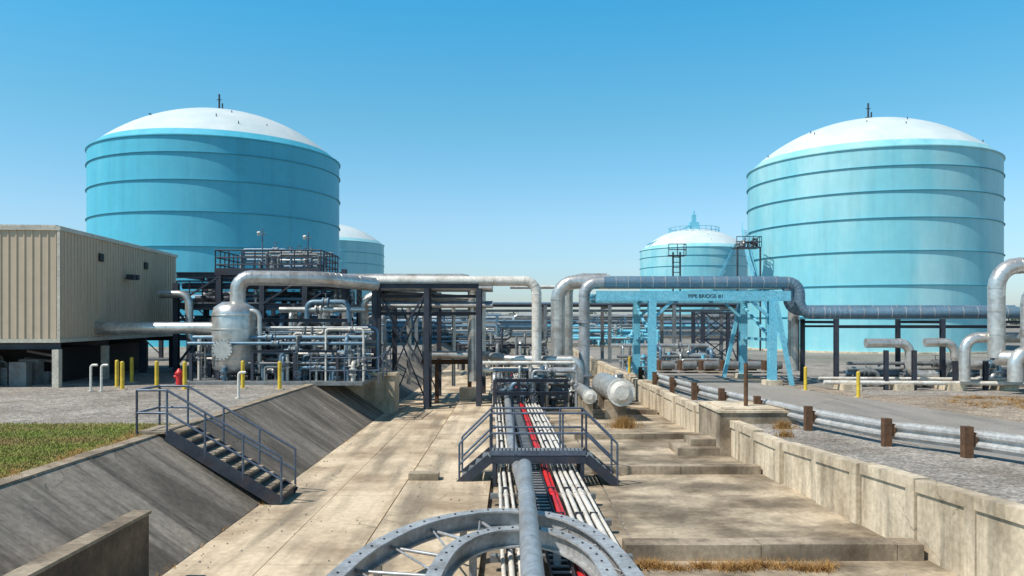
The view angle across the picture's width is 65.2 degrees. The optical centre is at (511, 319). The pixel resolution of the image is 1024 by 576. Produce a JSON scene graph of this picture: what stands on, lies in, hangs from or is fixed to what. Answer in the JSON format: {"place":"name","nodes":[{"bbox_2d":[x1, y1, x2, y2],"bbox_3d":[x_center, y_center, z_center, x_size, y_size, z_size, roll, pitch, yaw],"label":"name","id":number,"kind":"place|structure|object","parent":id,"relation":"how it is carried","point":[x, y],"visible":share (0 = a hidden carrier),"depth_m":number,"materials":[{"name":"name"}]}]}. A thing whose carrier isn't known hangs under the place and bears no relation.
{"place":"outdoors","nodes":[
{"label":"outdoors","id":0,"kind":"place"},
{"bbox_2d":[0,421,173,479],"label":"grass lawn","id":1,"kind":"structure","parent":0,"point":[33,445],"depth_m":17.96,"materials":[{"name":"green plant"}]},
{"bbox_2d":[0,428,147,477],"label":"dry grass tuft","id":2,"kind":"object","parent":1,"relation":"on","point":[58,458],"visible":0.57,"depth_m":15.81,"materials":[{"name":"plant"}]},
{"bbox_2d":[0,351,411,423],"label":"gravel yard","id":3,"kind":"structure","parent":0,"point":[74,401],"depth_m":27.48,"materials":[{"name":"grey gravel"}]},
{"bbox_2d":[0,359,51,385],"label":"undercroft equipment","id":4,"kind":"object","parent":3,"relation":"on","point":[24,372],"visible":0.96,"depth_m":33.12,"materials":[{"name":"grey metal"}]},
{"bbox_2d":[0,350,51,366],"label":"undercroft pipes","id":5,"kind":"object","parent":3,"relation":"on","point":[3,363],"visible":0.45,"depth_m":33.63,"materials":[{"name":"grey metal"}]},
{"bbox_2d":[0,253,147,381],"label":"openings","id":6,"kind":"object","parent":3,"relation":"on","point":[77,361],"visible":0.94,"depth_m":36.98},
{"bbox_2d":[52,346,108,387],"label":"corner columns","id":7,"kind":"structure","parent":3,"relation":"on","point":[56,368],"depth_m":31.88,"materials":[{"name":"grey concrete"}]},
{"bbox_2d":[0,336,172,372],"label":"frame","id":8,"kind":"object","parent":3,"relation":"on","point":[142,342],"visible":0.35,"depth_m":40.82,"materials":[{"name":"paint"}]},
{"bbox_2d":[1,230,175,338],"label":"walls","id":9,"kind":"structure","parent":8,"relation":"on","point":[27,284],"depth_m":32.42,"materials":[{"name":"beige metal"}]},
{"bbox_2d":[0,224,159,250],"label":"roof","id":10,"kind":"structure","parent":9,"relation":"on","point":[48,225],"depth_m":31.92,"materials":[{"name":"beige metal"}]},
{"bbox_2d":[0,230,174,338],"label":"ribs","id":11,"kind":"object","parent":9,"relation":"attached to","point":[87,285],"visible":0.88,"depth_m":33.99,"materials":[{"name":"beige metal"}]},
{"bbox_2d":[0,226,177,342],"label":"trim","id":12,"kind":"structure","parent":9,"relation":"attached to","point":[69,230],"depth_m":31.74,"materials":[{"name":"beige metal"}]},
{"bbox_2d":[126,274,139,279],"bbox_3d":[-18.276,-2.050,38.401,0.515,0.240,0.600,0,0,0],"label":"floodlight","id":13,"kind":"object","parent":9,"relation":"attached to","point":[132,277],"visible":1,"depth_m":38.10,"materials":[{"name":"paint"}]},
{"bbox_2d":[88,364,97,391],"bbox_3d":[-15.825,2.178,30.200,0.350,1.045,0.195,0,0,0],"label":"vent pipe","id":14,"kind":"object","parent":3,"relation":"on","point":[91,366],"visible":1,"depth_m":30.16,"materials":[{"name":"white metal"}]},
{"bbox_2d":[98,364,108,391],"bbox_3d":[-15.425,2.178,30.200,0.350,1.045,0.195,0,0,0],"label":"vent pipe","id":15,"kind":"object","parent":3,"relation":"on","point":[101,378],"visible":1,"depth_m":30.16,"materials":[{"name":"white metal"}]},
{"bbox_2d":[111,360,119,387],"bbox_3d":[-15.800,2.170,32.000,0.300,1.160,0.300,0,0,0],"label":"yellow bollard","id":16,"kind":"object","parent":3,"relation":"on","point":[117,374],"visible":0.75,"depth_m":31.93,"materials":[{"name":"metal"}]},
{"bbox_2d":[117,361,126,389],"bbox_3d":[-15.100,2.170,31.000,0.300,1.160,0.300,0,0,0],"label":"yellow bollard","id":17,"kind":"object","parent":3,"relation":"on","point":[121,375],"visible":0.79,"depth_m":30.94,"materials":[{"name":"metal"}]},
{"bbox_2d":[127,357,134,382],"bbox_3d":[-16.400,2.170,34.500,0.300,1.160,0.300,0,0,0],"label":"yellow bollard","id":18,"kind":"object","parent":3,"relation":"on","point":[131,369],"visible":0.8,"depth_m":34.43,"materials":[{"name":"metal"}]},
{"bbox_2d":[153,361,161,388],"bbox_3d":[-13.900,2.170,31.300,0.300,1.160,0.300,0,0,0],"label":"yellow bollard","id":19,"kind":"object","parent":3,"relation":"on","point":[156,372],"visible":0.72,"depth_m":31.23,"materials":[{"name":"metal"}]},
{"bbox_2d":[174,368,182,384],"bbox_3d":[-13.400,2.325,32.200,0.400,0.750,0.351,0,0,0],"label":"fire hydrant","id":20,"kind":"object","parent":3,"relation":"on","point":[178,376],"visible":0.72,"depth_m":32.10,"materials":[{"name":"red metal"}]},
{"bbox_2d":[180,361,189,389],"bbox_3d":[-12.600,2.170,30.800,0.300,1.160,0.300,0,0,0],"label":"yellow bollard","id":21,"kind":"object","parent":3,"relation":"on","point":[184,373],"visible":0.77,"depth_m":30.73,"materials":[{"name":"metal"}]},
{"bbox_2d":[148,295,313,358],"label":"pipe rack","id":22,"kind":"object","parent":3,"relation":"on","point":[161,345],"visible":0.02,"depth_m":56.88,"materials":[{"name":"metal"}]},
{"bbox_2d":[94,270,379,379],"bbox_3d":[-12.463,0.252,35.437,13.309,4.896,3.602,0,0,-14],"label":"separator vessel","id":23,"kind":"object","parent":3,"relation":"on","point":[237,318],"visible":0.96,"depth_m":34.81,"materials":[{"name":"metal"}]},
{"bbox_2d":[235,371,245,398],"bbox_3d":[-9.325,2.228,27.500,0.350,0.945,0.195,0,0,0],"label":"vent pipe","id":24,"kind":"object","parent":3,"relation":"on","point":[238,384],"visible":1,"depth_m":27.46,"materials":[{"name":"white metal"}]},
{"bbox_2d":[240,360,247,388],"bbox_3d":[-10.600,2.170,31.500,0.300,1.160,0.300,0,0,0],"label":"yellow bollard","id":25,"kind":"object","parent":3,"relation":"on","point":[242,375],"visible":0.81,"depth_m":31.44,"materials":[{"name":"metal"}]},
{"bbox_2d":[183,247,347,371],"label":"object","id":26,"kind":"object","parent":3,"relation":"on","point":[248,299],"visible":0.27,"depth_m":42.17,"materials":[{"name":"grey metal"}]},
{"bbox_2d":[173,249,361,372],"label":"steel frame","id":27,"kind":"object","parent":3,"relation":"on","point":[219,276],"visible":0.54,"depth_m":40.97,"materials":[{"name":"grey metal"}]},
{"bbox_2d":[181,302,258,302],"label":"decks","id":28,"kind":"object","parent":27,"relation":"on","point":[215,302],"visible":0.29,"depth_m":41.00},
{"bbox_2d":[261,229,311,267],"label":"floodlights","id":29,"kind":"object","parent":28,"relation":"on","point":[262,234],"visible":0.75,"depth_m":41.97,"materials":[{"name":"grey paint"}]},
{"bbox_2d":[158,290,351,348],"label":"pipe","id":30,"kind":"object","parent":27,"relation":"attached to","point":[186,297],"visible":0.36,"depth_m":40.22,"materials":[{"name":"metal"}]},
{"bbox_2d":[195,246,352,351],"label":"handwheels","id":31,"kind":"object","parent":27,"relation":"attached to","point":[273,291],"visible":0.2,"depth_m":42.83,"materials":[{"name":"grey paint"}]},
{"bbox_2d":[182,283,353,352],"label":"pipes steel","id":32,"kind":"object","parent":3,"relation":"on","point":[212,286],"visible":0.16,"depth_m":41.42,"materials":[{"name":"grey metal"}]},
{"bbox_2d":[185,254,352,370],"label":"pipes silver","id":33,"kind":"object","parent":3,"relation":"on","point":[255,300],"visible":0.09,"depth_m":43.10,"materials":[{"name":"silver metal"}]},
{"bbox_2d":[196,243,352,351],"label":"valves","id":34,"kind":"object","parent":3,"relation":"on","point":[310,293],"visible":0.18,"depth_m":42.80,"materials":[{"name":"silver metal"}]},
{"bbox_2d":[197,247,354,369],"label":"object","id":35,"kind":"object","parent":3,"relation":"on","point":[335,292],"visible":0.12,"depth_m":43.13,"materials":[{"name":"silver metal"}]},
{"bbox_2d":[275,361,283,389],"bbox_3d":[-9.000,2.170,31.000,0.300,1.160,0.300,0,0,0],"label":"yellow bollard","id":36,"kind":"object","parent":3,"relation":"on","point":[279,375],"visible":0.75,"depth_m":30.93,"materials":[{"name":"metal"}]},
{"bbox_2d":[175,293,390,385],"bbox_3d":[-9.786,0.743,36.186,8.428,3.976,5.971,0,0,0],"label":"process skid","id":37,"kind":"object","parent":3,"relation":"on","point":[335,358],"visible":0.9,"depth_m":34.54,"materials":[{"name":"metal"}]},
{"bbox_2d":[312,313,387,364],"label":"pump station","id":38,"kind":"object","parent":3,"relation":"on","point":[383,335],"visible":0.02,"depth_m":53.05,"materials":[{"name":"metal"}]},
{"bbox_2d":[0,0,1023,320],"label":"sky","id":39,"kind":"structure","parent":0,"point":[547,142],"materials":[{"name":"blue"}]},
{"bbox_2d":[162,353,956,575],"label":"trench floor pavement","id":40,"kind":"structure","parent":0,"point":[372,468],"depth_m":18.53,"materials":[{"name":"concrete"}]},
{"bbox_2d":[136,385,297,504],"bbox_3d":[-7.003,2.991,19.150,3.450,2.778,1.256,0,0,0],"label":"bank stairway","id":41,"kind":"object","parent":40,"relation":"on","point":[230,463],"visible":0.99,"depth_m":18.58,"materials":[{"name":"paint"}]},
{"bbox_2d":[345,371,400,412],"bbox_3d":[-6.800,3.365,37.530,3.000,1.870,1.660,0,0,0],"label":"concrete abutment","id":42,"kind":"object","parent":40,"relation":"on","point":[382,395],"visible":0.46,"depth_m":36.80,"materials":[{"name":"grey concrete"}]},
{"bbox_2d":[408,471,439,480],"bbox_3d":[-2.285,4.080,20.800,0.770,0.240,0.400,0,0,0],"label":"concrete kerb block","id":43,"kind":"object","parent":40,"relation":"on","point":[423,475],"depth_m":20.60,"materials":[{"name":"beige concrete"}]},
{"bbox_2d":[349,273,541,409],"bbox_3d":[-4.274,0.970,41.703,11.452,6.660,6.845,0,0,0],"label":"pipe rack","id":44,"kind":"object","parent":40,"relation":"on","point":[391,294],"visible":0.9,"depth_m":39.42,"materials":[{"name":"metal"}]},
{"bbox_2d":[326,508,643,575],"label":"curved pipe support frame","id":45,"kind":"object","parent":40,"relation":"on","point":[589,550],"visible":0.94,"depth_m":12.56,"materials":[{"name":"paint"}]},
{"bbox_2d":[421,351,583,402],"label":"pipes","id":46,"kind":"object","parent":40,"relation":"on","point":[468,393],"visible":0.7,"depth_m":40.25,"materials":[{"name":"rusty brown steel"},{"name":"aluminium"},{"name":"concrete"}]},
{"bbox_2d":[504,395,544,575],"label":"elevated pipe","id":47,"kind":"object","parent":40,"relation":"on","point":[531,556],"visible":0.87,"depth_m":12.46,"materials":[{"name":"metal"}]},
{"bbox_2d":[490,357,578,409],"bbox_3d":[1.089,3.038,39.479,4.276,2.424,5.272,0,0,0],"label":"valve manifold","id":48,"kind":"object","parent":40,"relation":"on","point":[532,386],"visible":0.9,"depth_m":37.52,"materials":[{"name":"metal"}]},
{"bbox_2d":[456,407,619,486],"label":"crossover platform","id":49,"kind":"structure","parent":40,"relation":"on","point":[494,457],"depth_m":20.48,"materials":[{"name":"paint"}]},
{"bbox_2d":[503,372,575,575],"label":"cable tray","id":50,"kind":"object","parent":40,"relation":"on","point":[543,502],"visible":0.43,"depth_m":18.07,"materials":[{"name":"paint"}]},
{"bbox_2d":[186,417,906,575],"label":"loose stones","id":51,"kind":"object","parent":40,"relation":"on","point":[423,499],"visible":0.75,"depth_m":18.38,"materials":[{"name":"beige stone"}]},
{"bbox_2d":[490,372,632,575],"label":"trench pipeline","id":52,"kind":"object","parent":40,"relation":"on","point":[509,559],"visible":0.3,"depth_m":18.38,"materials":[{"name":"white paint"}]},
{"bbox_2d":[572,373,623,417],"bbox_3d":[4.235,3.370,37.281,2.669,1.760,6.862,0,0,0],"label":"horizontal drum","id":53,"kind":"object","parent":40,"relation":"on","point":[587,398],"visible":0.38,"depth_m":34.60,"materials":[{"name":"metal"}]},
{"bbox_2d":[561,409,656,413],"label":"cross curb","id":54,"kind":"structure","parent":40,"relation":"on","point":[632,411],"depth_m":36.00,"materials":[{"name":"concrete"}]},
{"bbox_2d":[592,373,634,418],"bbox_3d":[4.460,3.345,35.595,1.162,1.810,4.833,0,0,-2],"label":"horizontal drum","id":55,"kind":"object","parent":40,"relation":"on","point":[616,395],"visible":0.98,"depth_m":34.30,"materials":[{"name":"metal"}]},
{"bbox_2d":[604,415,643,429],"bbox_3d":[4.419,3.975,31.500,1.617,0.549,1.016,0,0,0],"label":"dry grass tuft","id":56,"kind":"object","parent":40,"relation":"on","point":[622,422],"visible":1,"depth_m":31.40,"materials":[{"name":"plant"}]},
{"bbox_2d":[574,432,698,440],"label":"cross curb","id":57,"kind":"structure","parent":40,"relation":"on","point":[641,435],"depth_m":28.50,"materials":[{"name":"concrete"}]},
{"bbox_2d":[592,464,760,475],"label":"cross curb","id":58,"kind":"structure","parent":40,"relation":"on","point":[689,469],"depth_m":22.00,"materials":[{"name":"concrete"}]},
{"bbox_2d":[668,435,718,455],"bbox_3d":[5.845,4.025,25.825,1.290,0.450,1.550,0,0,0],"label":"concrete step","id":59,"kind":"object","parent":40,"relation":"on","point":[697,445],"visible":1,"depth_m":25.50,"materials":[{"name":"beige concrete"}]},
{"bbox_2d":[633,555,847,573],"bbox_3d":[3.828,4.170,13.713,3.933,0.160,0.949,0,0,0],"label":"dry grass tuft","id":60,"kind":"object","parent":40,"relation":"on","point":[751,565],"visible":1,"depth_m":13.65,"materials":[{"name":"plant"}]},
{"bbox_2d":[697,401,796,455],"bbox_3d":[7.700,3.545,26.425,2.500,1.510,2.950,0,0,0],"label":"concrete junction box","id":61,"kind":"object","parent":40,"relation":"on","point":[715,417],"visible":0.48,"depth_m":25.02,"materials":[{"name":"beige concrete"}]},
{"bbox_2d":[744,363,747,405],"bbox_3d":[7.600,2.100,26.000,0.140,1.400,0.133,0,0,0],"label":"marker post","id":62,"kind":"object","parent":61,"relation":"on","point":[745,384],"visible":1,"depth_m":25.94,"materials":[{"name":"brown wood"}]},
{"bbox_2d":[622,537,923,561],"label":"cross curb","id":63,"kind":"structure","parent":40,"relation":"on","point":[830,549],"depth_m":14.10,"materials":[{"name":"concrete"}]},
{"bbox_2d":[148,323,1019,575],"bbox_3d":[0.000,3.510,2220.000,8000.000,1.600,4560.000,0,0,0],"label":"ground","id":64,"kind":"structure","parent":0,"point":[758,355],"depth_m":75.59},
{"bbox_2d":[36,515,148,575],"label":"wall","id":65,"kind":"structure","parent":64,"relation":"on","point":[124,551],"depth_m":11.90,"materials":[{"name":"concrete"}]},
{"bbox_2d":[3,510,151,575],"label":"cap","id":66,"kind":"object","parent":65,"relation":"on","point":[50,559],"visible":1,"depth_m":11.05,"materials":[{"name":"concrete"}]},
{"bbox_2d":[85,94,340,348],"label":"storage tank","id":67,"kind":"object","parent":64,"relation":"on","point":[193,189],"visible":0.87,"depth_m":76.83,"materials":[{"name":"metal"}]},
{"bbox_2d":[0,342,456,575],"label":"embankment slope","id":68,"kind":"structure","parent":64,"relation":"on","point":[191,503],"depth_m":16.43,"materials":[{"name":"concrete"}]},
{"bbox_2d":[156,427,365,574],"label":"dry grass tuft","id":69,"kind":"object","parent":64,"relation":"on","point":[250,509],"visible":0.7,"depth_m":18.45,"materials":[{"name":"plant"}]},
{"bbox_2d":[339,224,384,312],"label":"storage tank","id":70,"kind":"object","parent":64,"relation":"on","point":[361,252],"visible":0.23,"depth_m":176.81,"materials":[{"name":"metal"}]},
{"bbox_2d":[339,313,501,344],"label":"pipe rack","id":71,"kind":"object","parent":64,"relation":"on","point":[462,330],"visible":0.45,"depth_m":98.06,"materials":[{"name":"metal"}]},
{"bbox_2d":[457,329,548,370],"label":"pump station","id":72,"kind":"object","parent":64,"relation":"on","point":[508,347],"visible":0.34,"depth_m":58.97,"materials":[{"name":"metal"}]},
{"bbox_2d":[352,302,738,363],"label":"pipe rack","id":73,"kind":"object","parent":64,"relation":"on","point":[606,307],"visible":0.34,"depth_m":60.42,"materials":[{"name":"metal"}]},
{"bbox_2d":[370,314,747,337],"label":"distant pipework","id":74,"kind":"object","parent":64,"relation":"on","point":[518,324],"visible":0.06,"depth_m":138.95,"materials":[{"name":"metal"}]},
{"bbox_2d":[547,315,711,345],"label":"pipe rack","id":75,"kind":"object","parent":64,"relation":"on","point":[623,333],"visible":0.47,"depth_m":102.00,"materials":[{"name":"blue metal"}]},
{"bbox_2d":[628,356,630,372],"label":"yellow bollard","id":76,"kind":"object","parent":64,"relation":"on","point":[629,364],"visible":0.75,"depth_m":46.95,"materials":[{"name":"metal"}]},
{"bbox_2d":[667,244,685,351],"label":"access mast","id":77,"kind":"object","parent":64,"relation":"on","point":[673,256],"visible":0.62,"depth_m":78.92,"materials":[{"name":"metal"}]},
{"bbox_2d":[639,211,747,313],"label":"storage tank","id":78,"kind":"object","parent":64,"relation":"on","point":[711,252],"visible":0.57,"depth_m":184.50,"materials":[{"name":"metal"}]},
{"bbox_2d":[487,312,1019,324],"bbox_3d":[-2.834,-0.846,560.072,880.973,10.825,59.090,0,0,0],"label":"tree line","id":79,"kind":"object","parent":64,"relation":"on","point":[1006,324],"depth_m":550.07,"materials":[{"name":"green plant"}]},
{"bbox_2d":[510,276,1019,404],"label":"pipe bridge","id":80,"kind":"structure","parent":64,"relation":"on","point":[791,295],"depth_m":40.11,"materials":[{"name":"blue metal"}]},
{"bbox_2d":[550,273,609,387],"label":"riser pipes","id":81,"kind":"object","parent":80,"relation":"attached to","point":[586,284],"visible":0.81,"depth_m":40.66,"materials":[{"name":"metal"}]},
{"bbox_2d":[573,348,1023,575],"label":"panels","id":82,"kind":"object","parent":64,"relation":"on","point":[940,529],"visible":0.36,"depth_m":15.47,"materials":[{"name":"concrete"}]},
{"bbox_2d":[573,350,1023,575],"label":"ribs","id":83,"kind":"object","parent":82,"relation":"attached to","point":[971,505],"visible":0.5,"depth_m":15.70,"materials":[{"name":"concrete"}]},
{"bbox_2d":[803,367,809,390],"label":"yellow bollard","id":84,"kind":"object","parent":64,"relation":"on","point":[805,378],"visible":0.84,"depth_m":36.73,"materials":[{"name":"metal"}]},
{"bbox_2d":[675,364,1023,422],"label":"gravel pad","id":85,"kind":"object","parent":64,"relation":"on","point":[1010,413],"depth_m":31.89,"materials":[{"name":"grey gravel"}]},
{"bbox_2d":[675,363,1023,396],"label":"gravel bed","id":86,"kind":"object","parent":85,"relation":"on","point":[815,371],"visible":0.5,"depth_m":38.99,"materials":[{"name":"grey gravel"}]},
{"bbox_2d":[691,311,738,360],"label":"truss tower","id":87,"kind":"structure","parent":86,"relation":"on","point":[703,339],"depth_m":57.10,"materials":[{"name":"metal"}]},
{"bbox_2d":[800,319,1019,380],"bbox_3d":[20.450,1.600,40.200,10.300,3.300,4.600,0,0,0],"label":"pipe rack","id":88,"kind":"object","parent":86,"relation":"on","point":[942,326],"visible":0.73,"depth_m":38.08,"materials":[{"name":"metal"}]},
{"bbox_2d":[818,257,1023,390],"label":"insulated pipe loops","id":89,"kind":"object","parent":86,"relation":"on","point":[963,371],"visible":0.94,"depth_m":36.70,"materials":[{"name":"metal"}]},
{"bbox_2d":[938,394,1023,408],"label":"dry grass tuft","id":90,"kind":"object","parent":85,"relation":"on","point":[1011,399],"visible":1,"depth_m":31.47,"materials":[{"name":"plant"}]},
{"bbox_2d":[856,371,862,397],"bbox_3d":[14.500,2.720,33.500,0.300,1.160,0.300,0,0,0],"label":"yellow bollard","id":91,"kind":"object","parent":64,"relation":"on","point":[857,384],"visible":0.79,"depth_m":33.43,"materials":[{"name":"metal"}]},
{"bbox_2d":[742,103,1009,353],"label":"storage tank","id":92,"kind":"object","parent":64,"relation":"on","point":[868,210],"visible":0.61,"depth_m":78.16,"materials":[{"name":"metal"}]},
{"bbox_2d":[732,236,761,350],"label":"tank access platform","id":93,"kind":"structure","parent":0,"point":[752,243],"depth_m":84.07,"materials":[{"name":"paint"}]},
{"bbox_2d":[573,347,1023,463],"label":"road","id":94,"kind":"structure","parent":0,"point":[868,408],"depth_m":29.93,"materials":[{"name":"concrete"}]},
{"bbox_2d":[611,339,782,371],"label":"pump station","id":95,"kind":"object","parent":94,"relation":"on","point":[689,360],"visible":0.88,"depth_m":50.92,"materials":[{"name":"grey metal"}]},
{"bbox_2d":[659,386,1023,503],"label":"road shoulder","id":96,"kind":"object","parent":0,"point":[1002,479],"visible":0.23,"depth_m":17.73},
{"bbox_2d":[763,419,800,437],"bbox_3d":[7.692,3.100,23.120,1.162,0.300,2.436,0,0,24],"label":"dry grass tuft","id":97,"kind":"object","parent":96,"relation":"on","point":[781,426],"visible":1,"depth_m":23.70,"materials":[{"name":"plant"}]},
{"bbox_2d":[638,367,1023,457],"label":"guard rail","id":98,"kind":"object","parent":96,"relation":"on","point":[967,440],"visible":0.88,"depth_m":20.41,"materials":[{"name":"grey metal"}]}
]}

